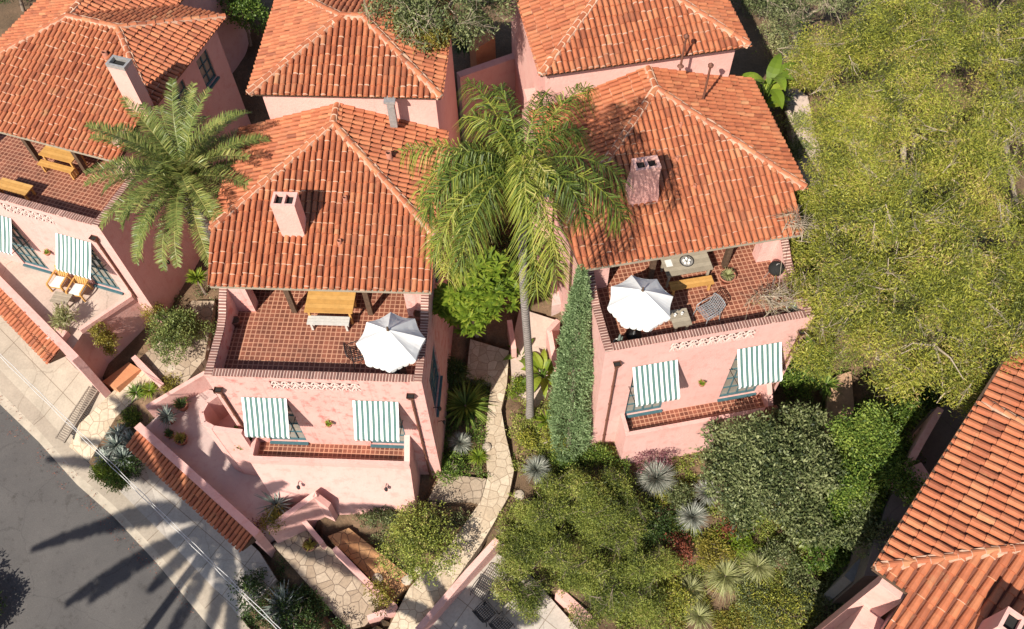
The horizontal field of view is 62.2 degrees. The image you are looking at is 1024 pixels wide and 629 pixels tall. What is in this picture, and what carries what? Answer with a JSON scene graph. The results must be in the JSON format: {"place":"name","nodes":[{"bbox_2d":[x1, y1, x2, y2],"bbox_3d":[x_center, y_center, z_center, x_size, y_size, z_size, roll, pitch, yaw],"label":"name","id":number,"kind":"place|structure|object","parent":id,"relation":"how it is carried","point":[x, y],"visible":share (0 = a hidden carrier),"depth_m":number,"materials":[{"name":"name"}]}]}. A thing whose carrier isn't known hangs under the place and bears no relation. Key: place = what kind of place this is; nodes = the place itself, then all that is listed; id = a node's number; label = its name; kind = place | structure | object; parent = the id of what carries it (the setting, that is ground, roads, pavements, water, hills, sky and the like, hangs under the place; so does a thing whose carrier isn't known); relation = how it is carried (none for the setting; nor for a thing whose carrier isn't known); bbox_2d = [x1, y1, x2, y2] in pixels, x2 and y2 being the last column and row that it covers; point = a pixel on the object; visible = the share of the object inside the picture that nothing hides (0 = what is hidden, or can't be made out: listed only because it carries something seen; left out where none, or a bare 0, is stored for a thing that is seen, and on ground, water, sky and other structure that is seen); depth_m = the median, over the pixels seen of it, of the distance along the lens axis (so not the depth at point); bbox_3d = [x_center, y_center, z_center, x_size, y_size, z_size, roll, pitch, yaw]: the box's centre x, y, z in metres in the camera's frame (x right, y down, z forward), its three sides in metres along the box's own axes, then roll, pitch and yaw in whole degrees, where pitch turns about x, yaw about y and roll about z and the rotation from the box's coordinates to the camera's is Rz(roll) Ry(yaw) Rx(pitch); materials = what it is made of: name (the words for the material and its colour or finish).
{"place":"outdoors","nodes":[
{"label":"outdoors","id":0,"kind":"place"},
{"bbox_2d":[0,316,105,443],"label":"driveway","id":1,"kind":"structure","parent":0,"point":[61,385],"depth_m":35.45,"materials":[{"name":"beige concrete"}]},
{"bbox_2d":[55,386,97,442],"bbox_3d":[-17.660,4.044,34.424,0.495,0.628,2.340,23,60,15],"label":"drain grate","id":2,"kind":"object","parent":1,"relation":"on","point":[79,418],"visible":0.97,"depth_m":34.39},
{"bbox_2d":[0,405,210,628],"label":"street","id":3,"kind":"structure","parent":0,"point":[67,561],"depth_m":32.63,"materials":[{"name":"asphalt"}]},
{"bbox_2d":[69,367,155,461],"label":"flagstone path","id":4,"kind":"structure","parent":0,"point":[93,426],"depth_m":34.43,"materials":[{"name":"stone"}]},
{"bbox_2d":[0,370,249,628],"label":"sidewalk","id":5,"kind":"structure","parent":0,"point":[214,604],"depth_m":33.28,"materials":[{"name":"beige concrete"}]},
{"bbox_2d":[140,301,216,387],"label":"flagstone path","id":6,"kind":"structure","parent":0,"point":[193,363],"depth_m":34.72,"materials":[{"name":"stone"}]},
{"bbox_2d":[119,459,278,618],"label":"driveway","id":7,"kind":"structure","parent":0,"point":[224,555],"depth_m":32.91,"materials":[{"name":"grey concrete"}]},
{"bbox_2d":[272,531,385,628],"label":"flagstone path","id":8,"kind":"structure","parent":0,"point":[329,575],"depth_m":31.80,"materials":[{"name":"stone"}]},
{"bbox_2d":[328,528,413,603],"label":"soil","id":9,"kind":"structure","parent":0,"point":[356,549],"depth_m":31.61,"materials":[{"name":"soil"}]},
{"bbox_2d":[388,339,513,628],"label":"flagstone path","id":10,"kind":"structure","parent":0,"point":[416,606],"depth_m":32.17,"materials":[{"name":"stone"}]},
{"bbox_2d":[0,0,1023,628],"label":"ground","id":11,"kind":"structure","parent":0,"point":[754,56],"depth_m":34.98,"materials":[{"name":"soil"}]},
{"bbox_2d":[0,276,110,397],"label":"garage wall","id":12,"kind":"structure","parent":11,"relation":"on","point":[26,322],"depth_m":33.07,"materials":[{"name":"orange paint"}]},
{"bbox_2d":[0,258,150,382],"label":"patio","id":13,"kind":"structure","parent":11,"relation":"on","point":[31,289],"depth_m":34.21,"materials":[{"name":"pink paint"}]},
{"bbox_2d":[46,294,133,341],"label":"garden wall","id":14,"kind":"structure","parent":13,"relation":"on","point":[105,314],"depth_m":33.31,"materials":[{"name":"pink paint"}]},
{"bbox_2d":[88,319,122,356],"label":"trailing shrub","id":15,"kind":"object","parent":14,"relation":"hanging from","point":[102,338],"visible":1,"depth_m":33.35,"materials":[{"name":"green plant"}]},
{"bbox_2d":[0,392,220,628],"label":"kerb","id":16,"kind":"structure","parent":11,"relation":"on","point":[87,488],"depth_m":33.51,"materials":[{"name":"concrete"}]},
{"bbox_2d":[102,362,140,392],"bbox_3d":[-15.972,2.764,35.083,0.691,1.000,1.375,36,65,22],"label":"landing step","id":17,"kind":"object","parent":11,"relation":"on","point":[120,379],"visible":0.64,"depth_m":34.66,"materials":[{"name":"paint"}]},
{"bbox_2d":[0,0,250,322],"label":"pink house","id":18,"kind":"structure","parent":11,"relation":"on","point":[69,69],"depth_m":31.73,"materials":[{"name":"paint"}]},
{"bbox_2d":[1,222,51,273],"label":"window","id":19,"kind":"structure","parent":18,"relation":"in","point":[26,252],"depth_m":34.15,"materials":[{"name":"glass"}]},
{"bbox_2d":[74,244,123,294],"bbox_3d":[-16.272,-1.933,32.920,1.360,3.250,0.250,15,59,11],"label":"window","id":20,"kind":"structure","parent":18,"relation":"in","point":[103,277],"depth_m":33.68,"materials":[{"name":"glass"}]},
{"bbox_2d":[89,387,163,489],"bbox_3d":[-15.432,4.909,34.426,1.675,2.250,4.044,24,60,15],"label":"planting bed","id":21,"kind":"object","parent":11,"relation":"on","point":[146,416],"visible":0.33,"depth_m":34.29,"materials":[{"name":"soil"}]},
{"bbox_2d":[93,423,137,470],"bbox_3d":[-15.442,5.205,33.384,1.794,0.998,2.004,11,58,8],"label":"agave cluster","id":22,"kind":"object","parent":21,"relation":"on","point":[119,440],"visible":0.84,"depth_m":33.28,"materials":[{"name":"grey plant"}]},
{"bbox_2d":[83,77,269,271],"bbox_3d":[-11.047,-3.005,31.220,6.430,11.099,6.472,-2,57,0],"label":"date palm","id":23,"kind":"object","parent":11,"relation":"on","point":[185,166],"visible":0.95,"depth_m":27.95,"materials":[{"name":"green plant"}]},
{"bbox_2d":[145,371,212,417],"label":"garden wall","id":24,"kind":"structure","parent":11,"relation":"on","point":[196,385],"depth_m":33.97,"materials":[{"name":"pink paint"}]},
{"bbox_2d":[144,305,216,369],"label":"round shrub","id":25,"kind":"object","parent":11,"relation":"on","point":[174,322],"visible":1,"depth_m":33.76,"materials":[{"name":"green plant"}]},
{"bbox_2d":[126,423,275,557],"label":"garage wall","id":26,"kind":"structure","parent":11,"relation":"on","point":[222,514],"depth_m":31.80,"materials":[{"name":"orange paint"}]},
{"bbox_2d":[146,390,284,542],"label":"patio","id":27,"kind":"structure","parent":11,"relation":"on","point":[200,453],"depth_m":33.02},
{"bbox_2d":[217,0,270,46],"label":"hedge tree","id":28,"kind":"object","parent":11,"relation":"on","point":[249,10],"visible":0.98,"depth_m":36.68,"materials":[{"name":"green plant"}]},
{"bbox_2d":[226,566,271,618],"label":"dark shrub","id":29,"kind":"object","parent":11,"relation":"on","point":[254,581],"visible":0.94,"depth_m":31.60,"materials":[{"name":"green plant"}]},
{"bbox_2d":[258,580,306,628],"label":"agave","id":30,"kind":"object","parent":11,"relation":"on","point":[269,608],"visible":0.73,"depth_m":31.45,"materials":[{"name":"grey plant"}]},
{"bbox_2d":[265,581,323,628],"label":"dark shrub","id":31,"kind":"object","parent":11,"relation":"on","point":[302,612],"visible":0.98,"depth_m":31.17,"materials":[{"name":"green plant"}]},
{"bbox_2d":[241,553,349,628],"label":"ground cover","id":32,"kind":"object","parent":11,"relation":"on","point":[319,611],"visible":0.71,"depth_m":31.52,"materials":[{"name":"green plant"}]},
{"bbox_2d":[267,491,337,542],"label":"garden wall","id":33,"kind":"structure","parent":11,"relation":"on","point":[313,508],"depth_m":31.44,"materials":[{"name":"pink paint"}]},
{"bbox_2d":[199,0,461,514],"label":"pink house","id":34,"kind":"structure","parent":11,"relation":"on","point":[354,100],"depth_m":28.01,"materials":[{"name":"paint"}]},
{"bbox_2d":[255,402,308,444],"bbox_3d":[-8.067,3.684,29.326,1.400,3.370,0.250,2,57,2],"label":"window","id":35,"kind":"structure","parent":34,"relation":"in","point":[296,432],"depth_m":30.36,"materials":[{"name":"teal paint"}]},
{"bbox_2d":[304,291,356,323],"bbox_3d":[-6.023,-0.218,28.413,1.600,0.750,0.852,2,57,2],"label":"dining table","id":36,"kind":"object","parent":34,"relation":"on","point":[330,302],"visible":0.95,"depth_m":28.09,"materials":[{"name":"wood"}]},
{"bbox_2d":[356,312,425,373],"bbox_3d":[-3.681,1.121,26.282,1.969,2.800,1.969,-23,60,-14],"label":"patio umbrella","id":37,"kind":"object","parent":34,"relation":"on","point":[391,342],"visible":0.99,"depth_m":25.44,"materials":[{"name":"white fabric"}]},
{"bbox_2d":[332,546,398,612],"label":"garden wall","id":38,"kind":"structure","parent":11,"relation":"on","point":[343,558],"depth_m":31.11,"materials":[{"name":"pink paint"}]},
{"bbox_2d":[361,573,398,618],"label":"trailing shrub","id":39,"kind":"object","parent":38,"relation":"on","point":[383,601],"visible":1,"depth_m":30.55,"materials":[{"name":"green plant"}]},
{"bbox_2d":[347,503,472,570],"bbox_3d":[-3.852,7.847,32.135,3.772,1.323,3.497,38,65,22],"label":"ground cover","id":40,"kind":"object","parent":11,"relation":"on","point":[438,532],"visible":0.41,"depth_m":31.80,"materials":[{"name":"green plant"}]},
{"bbox_2d":[385,8,458,59],"bbox_3d":[-3.174,-12.016,33.889,2.655,7.730,12.027,-2,57,0],"label":"flowering tree","id":41,"kind":"object","parent":11,"relation":"on","point":[428,38],"visible":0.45,"depth_m":28.33,"materials":[{"name":"green plant"}]},
{"bbox_2d":[372,496,472,588],"bbox_3d":[-3.182,8.407,30.811,3.342,2.481,3.342,20,60,13],"label":"myrtle bush","id":42,"kind":"object","parent":11,"relation":"on","point":[413,544],"visible":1,"depth_m":30.28,"materials":[{"name":"green plant"}]},
{"bbox_2d":[358,0,518,56],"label":"eucalyptus tree","id":43,"kind":"object","parent":11,"relation":"on","point":[473,14],"visible":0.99,"depth_m":28.15,"materials":[{"name":"green plant"}]},
{"bbox_2d":[430,447,470,486],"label":"green shrub","id":44,"kind":"object","parent":11,"relation":"on","point":[451,465],"visible":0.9,"depth_m":32.38,"materials":[{"name":"green plant"}]},
{"bbox_2d":[415,539,498,628],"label":"garden wall","id":45,"kind":"structure","parent":11,"relation":"on","point":[479,563],"depth_m":31.07,"materials":[{"name":"pink paint"}]},
{"bbox_2d":[428,474,486,503],"bbox_3d":[-2.090,6.713,32.617,2.241,0.660,1.029,-2,57,0],"label":"stone landing","id":46,"kind":"object","parent":11,"relation":"on","point":[468,489],"visible":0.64,"depth_m":32.32,"materials":[{"name":"stone"}]},
{"bbox_2d":[444,363,493,478],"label":"ground cover","id":47,"kind":"object","parent":11,"relation":"on","point":[475,429],"visible":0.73,"depth_m":33.36,"materials":[{"name":"green plant"}]},
{"bbox_2d":[445,379,497,435],"bbox_3d":[-1.867,3.486,33.390,2.642,1.299,2.604,-2,57,0],"label":"flax","id":48,"kind":"object","parent":11,"relation":"on","point":[468,402],"visible":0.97,"depth_m":33.35,"materials":[{"name":"green plant"}]},
{"bbox_2d":[432,244,520,337],"bbox_3d":[-1.049,0.682,31.084,3.091,7.515,3.465,25,61,16],"label":"frangipani shrub","id":49,"kind":"object","parent":11,"relation":"on","point":[471,315],"visible":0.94,"depth_m":28.30,"materials":[{"name":"green plant"}]},
{"bbox_2d":[469,30,495,66],"bbox_3d":[-1.232,-10.627,36.729,0.927,3.400,0.600,-26,60,-15],"label":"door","id":50,"kind":"structure","parent":11,"relation":"on","point":[485,52],"depth_m":35.57,"materials":[{"name":"paint"}]},
{"bbox_2d":[457,53,515,142],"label":"garden wall","id":51,"kind":"structure","parent":11,"relation":"on","point":[498,71],"depth_m":35.52,"materials":[{"name":"pink paint"}]},
{"bbox_2d":[430,553,576,628],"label":"patio","id":52,"kind":"structure","parent":11,"relation":"on","point":[458,613],"depth_m":31.25,"materials":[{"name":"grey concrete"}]},
{"bbox_2d":[484,220,531,267],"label":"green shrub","id":53,"kind":"object","parent":11,"relation":"on","point":[504,239],"visible":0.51,"depth_m":35.16,"materials":[{"name":"green plant"}]},
{"bbox_2d":[396,77,636,421],"bbox_3d":[0.202,0.062,27.356,6.243,15.550,6.327,-2,57,0],"label":"queen palm","id":54,"kind":"object","parent":11,"relation":"on","point":[528,174],"visible":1,"depth_m":21.30,"materials":[{"name":"green plant"}]},
{"bbox_2d":[484,544,553,626],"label":"wispy shrub","id":55,"kind":"object","parent":11,"relation":"on","point":[529,599],"visible":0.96,"depth_m":30.25,"materials":[{"name":"green plant"}]},
{"bbox_2d":[510,309,556,412],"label":"walkway","id":56,"kind":"structure","parent":11,"relation":"on","point":[540,324],"depth_m":34.56,"materials":[{"name":"beige concrete"}]},
{"bbox_2d":[519,349,555,397],"bbox_3d":[1.046,2.374,33.872,1.912,0.987,1.908,-40,65,-22],"label":"bird of paradise","id":57,"kind":"object","parent":11,"relation":"on","point":[541,362],"visible":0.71,"depth_m":33.73,"materials":[{"name":"green plant"}]},
{"bbox_2d":[491,522,613,598],"bbox_3d":[1.455,8.898,30.484,4.461,2.846,3.068,-2,57,0],"label":"wispy shrub","id":58,"kind":"object","parent":11,"relation":"on","point":[562,552],"visible":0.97,"depth_m":30.01,"materials":[{"name":"green plant"}]},
{"bbox_2d":[543,264,594,467],"bbox_3d":[2.118,2.233,29.851,2.077,9.413,3.381,-2,57,0],"label":"cypress tree","id":59,"kind":"object","parent":11,"relation":"on","point":[577,306],"visible":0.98,"depth_m":29.67,"materials":[{"name":"green plant"}]},
{"bbox_2d":[510,461,632,542],"bbox_3d":[2.113,7.131,31.268,4.587,3.242,2.951,-2,57,0],"label":"wispy shrub","id":60,"kind":"object","parent":11,"relation":"on","point":[534,512],"visible":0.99,"depth_m":30.45,"materials":[{"name":"green plant"}]},
{"bbox_2d":[580,441,616,468],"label":"garden shrub","id":61,"kind":"object","parent":11,"relation":"on","point":[600,451],"visible":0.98,"depth_m":32.39,"materials":[{"name":"green plant"}]},
{"bbox_2d":[502,384,716,556],"bbox_3d":[3.709,5.880,32.745,8.359,1.650,6.832,-2,57,0],"label":"ground cover","id":62,"kind":"object","parent":11,"relation":"on","point":[542,448],"visible":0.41,"depth_m":32.65,"materials":[{"name":"green plant"}]},
{"bbox_2d":[589,461,659,559],"bbox_3d":[4.057,7.381,31.173,2.912,2.642,3.605,-2,57,0],"label":"wispy shrub","id":63,"kind":"object","parent":11,"relation":"on","point":[626,538],"visible":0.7,"depth_m":30.59,"materials":[{"name":"green plant"}]},
{"bbox_2d":[565,541,685,628],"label":"wispy shrub","id":64,"kind":"object","parent":11,"relation":"on","point":[637,575],"visible":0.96,"depth_m":29.86,"materials":[{"name":"green plant"}]},
{"bbox_2d":[634,457,677,497],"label":"yucca","id":65,"kind":"object","parent":11,"relation":"on","point":[655,480],"visible":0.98,"depth_m":31.89,"materials":[{"name":"grey plant"}]},
{"bbox_2d":[511,0,813,463],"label":"pink house","id":66,"kind":"structure","parent":11,"relation":"on","point":[681,124],"depth_m":28.53,"materials":[{"name":"paint"}]},
{"bbox_2d":[607,275,672,339],"bbox_3d":[4.011,-0.074,26.927,1.969,2.800,1.969,-29,61,-17],"label":"patio umbrella","id":67,"kind":"object","parent":66,"relation":"on","point":[636,305],"visible":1,"depth_m":26.09,"materials":[{"name":"white fabric"}]},
{"bbox_2d":[625,378,661,418],"bbox_3d":[4.792,2.676,29.910,1.460,3.520,0.250,-9,57,-5],"label":"window","id":68,"kind":"structure","parent":66,"relation":"in","point":[631,407],"depth_m":31.19,"materials":[{"name":"glass"}]},
{"bbox_2d":[660,252,712,287],"bbox_3d":[5.928,-1.547,29.073,1.620,0.750,0.832,-9,57,-5],"label":"dining table","id":69,"kind":"object","parent":66,"relation":"on","point":[702,261],"visible":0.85,"depth_m":28.70,"materials":[{"name":"wood"}]},
{"bbox_2d":[717,354,761,401],"bbox_3d":[8.344,2.087,30.232,1.490,3.520,0.250,-9,57,-5],"label":"window","id":70,"kind":"structure","parent":66,"relation":"in","point":[730,387],"depth_m":31.33,"materials":[{"name":"glass"}]},
{"bbox_2d":[742,203,817,320],"bbox_3d":[8.600,-1.667,27.112,2.074,3.146,3.414,9,58,7],"label":"potted plant","id":71,"kind":"object","parent":66,"relation":"on","point":[770,303],"visible":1,"depth_m":26.84,"materials":[{"name":"green plant"}]},
{"bbox_2d":[639,499,685,548],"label":"garden shrub","id":72,"kind":"object","parent":11,"relation":"on","point":[658,529],"visible":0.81,"depth_m":31.18,"materials":[{"name":"green plant"}]},
{"bbox_2d":[648,566,697,620],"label":"garden shrub","id":73,"kind":"object","parent":11,"relation":"on","point":[675,585],"visible":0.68,"depth_m":30.69,"materials":[{"name":"green plant"}]},
{"bbox_2d":[495,490,852,628],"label":"ground cover","id":74,"kind":"object","parent":11,"relation":"on","point":[623,618],"visible":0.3,"depth_m":31.32,"materials":[{"name":"green plant"}]},
{"bbox_2d":[657,530,696,567],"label":"red shrub","id":75,"kind":"object","parent":11,"relation":"on","point":[685,548],"visible":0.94,"depth_m":30.93,"materials":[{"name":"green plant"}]},
{"bbox_2d":[659,478,699,512],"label":"garden shrub","id":76,"kind":"object","parent":11,"relation":"on","point":[683,498],"visible":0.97,"depth_m":31.82,"materials":[{"name":"green plant"}]},
{"bbox_2d":[676,499,710,534],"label":"yucca","id":77,"kind":"object","parent":11,"relation":"on","point":[691,516],"visible":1,"depth_m":31.24,"materials":[{"name":"grey plant"}]},
{"bbox_2d":[691,526,739,573],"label":"garden shrub","id":78,"kind":"object","parent":11,"relation":"on","point":[710,547],"visible":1,"depth_m":30.94,"materials":[{"name":"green plant"}]},
{"bbox_2d":[698,554,746,604],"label":"ornamental grass","id":79,"kind":"object","parent":11,"relation":"on","point":[727,575],"depth_m":30.86,"materials":[{"name":"plant"}]},
{"bbox_2d":[658,574,806,628],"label":"ground cover","id":80,"kind":"object","parent":11,"relation":"on","point":[719,622],"visible":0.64,"depth_m":30.71,"materials":[{"name":"green plant"}]},
{"bbox_2d":[709,518,761,559],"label":"yellow shrub","id":81,"kind":"object","parent":11,"relation":"on","point":[745,541],"visible":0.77,"depth_m":31.12,"materials":[{"name":"green plant"}]},
{"bbox_2d":[736,546,778,585],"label":"ornamental grass","id":82,"kind":"object","parent":11,"relation":"on","point":[755,563],"depth_m":30.69,"materials":[{"name":"plant"}]},
{"bbox_2d":[731,570,795,628],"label":"garden shrub","id":83,"kind":"object","parent":11,"relation":"on","point":[752,602],"visible":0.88,"depth_m":30.31,"materials":[{"name":"green plant"}]},
{"bbox_2d":[689,399,846,552],"bbox_3d":[8.925,6.111,30.244,5.282,5.516,5.387,-2,57,0],"label":"broadleaf tree","id":84,"kind":"object","parent":11,"relation":"on","point":[793,449],"visible":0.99,"depth_m":28.67,"materials":[{"name":"green plant"}]},
{"bbox_2d":[740,53,802,108],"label":"banana plant","id":85,"kind":"object","parent":11,"relation":"on","point":[775,78],"visible":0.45,"depth_m":32.58,"materials":[{"name":"green plant"}]},
{"bbox_2d":[733,577,817,628],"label":"grey shrub","id":86,"kind":"object","parent":11,"relation":"on","point":[790,605],"visible":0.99,"depth_m":30.04,"materials":[{"name":"green plant"}]},
{"bbox_2d":[754,532,802,573],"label":"garden shrub","id":87,"kind":"object","parent":11,"relation":"on","point":[773,553],"visible":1,"depth_m":30.65,"materials":[{"name":"green plant"}]},
{"bbox_2d":[772,559,820,616],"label":"garden shrub","id":88,"kind":"object","parent":11,"relation":"on","point":[791,580],"visible":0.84,"depth_m":30.50,"materials":[{"name":"green plant"}]},
{"bbox_2d":[779,359,820,403],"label":"green shrub","id":89,"kind":"object","parent":11,"relation":"on","point":[788,379],"visible":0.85,"depth_m":32.79,"materials":[{"name":"green plant"}]},
{"bbox_2d":[747,0,873,73],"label":"willowy tree","id":90,"kind":"object","parent":11,"relation":"on","point":[795,16],"visible":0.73,"depth_m":36.69,"materials":[{"name":"green plant"}]},
{"bbox_2d":[783,88,842,280],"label":"hillside path","id":91,"kind":"structure","parent":11,"relation":"on","point":[800,100],"depth_m":36.64,"materials":[{"name":"stone"}]},
{"bbox_2d":[790,570,844,628],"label":"grey shrub","id":92,"kind":"object","parent":11,"relation":"on","point":[816,594],"visible":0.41,"depth_m":30.27,"materials":[{"name":"green plant"}]},
{"bbox_2d":[798,523,854,577],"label":"dark shrub","id":93,"kind":"object","parent":11,"relation":"on","point":[830,565],"visible":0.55,"depth_m":30.47,"materials":[{"name":"green plant"}]},
{"bbox_2d":[818,559,859,606],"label":"garden wall","id":94,"kind":"structure","parent":11,"relation":"on","point":[844,580],"depth_m":28.94,"materials":[{"name":"concrete"}]},
{"bbox_2d":[814,397,930,539],"bbox_3d":[12.452,5.565,30.245,3.596,5.524,5.822,15,59,10],"label":"citrus tree","id":95,"kind":"object","parent":11,"relation":"on","point":[881,426],"visible":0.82,"depth_m":28.89,"materials":[{"name":"green plant"}]},
{"bbox_2d":[752,0,1023,388],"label":"ground cover","id":96,"kind":"object","parent":11,"relation":"on","point":[916,161],"visible":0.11,"depth_m":36.66,"materials":[{"name":"green plant"}]},
{"bbox_2d":[775,0,1023,423],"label":"willowy tree","id":97,"kind":"object","parent":11,"relation":"on","point":[945,285],"visible":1,"depth_m":26.83,"materials":[{"name":"green plant"}]},
{"bbox_2d":[824,389,982,610],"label":"side yard","id":98,"kind":"structure","parent":11,"relation":"on","point":[941,435],"depth_m":29.27,"materials":[{"name":"concrete"}]},
{"bbox_2d":[825,489,899,559],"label":"green shrub","id":99,"kind":"object","parent":98,"relation":"on","point":[870,525],"visible":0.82,"depth_m":28.14,"materials":[{"name":"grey plant"}]},
{"bbox_2d":[868,445,927,505],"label":"green shrub","id":100,"kind":"object","parent":98,"relation":"on","point":[899,475],"visible":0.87,"depth_m":27.96,"materials":[{"name":"green plant"}]},
{"bbox_2d":[889,407,943,484],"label":"garden wall","id":101,"kind":"structure","parent":98,"relation":"on","point":[925,431],"depth_m":28.79,"materials":[{"name":"pink paint"}]},
{"bbox_2d":[887,368,948,424],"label":"green shrub","id":102,"kind":"object","parent":11,"relation":"on","point":[930,403],"visible":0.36,"depth_m":32.08,"materials":[{"name":"green plant"}]},
{"bbox_2d":[815,338,1023,628],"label":"pink house","id":103,"kind":"structure","parent":11,"relation":"on","point":[952,557],"depth_m":22.70,"materials":[{"name":"tile"}]},
{"bbox_2d":[868,0,1023,338],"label":"willowy tree","id":104,"kind":"object","parent":11,"relation":"on","point":[972,51],"visible":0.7,"depth_m":32.23,"materials":[{"name":"green plant"}]},
{"bbox_2d":[821,372,853,437],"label":"dirt path","id":105,"kind":"structure","parent":0,"point":[836,402],"depth_m":33.26,"materials":[{"name":"soil"}]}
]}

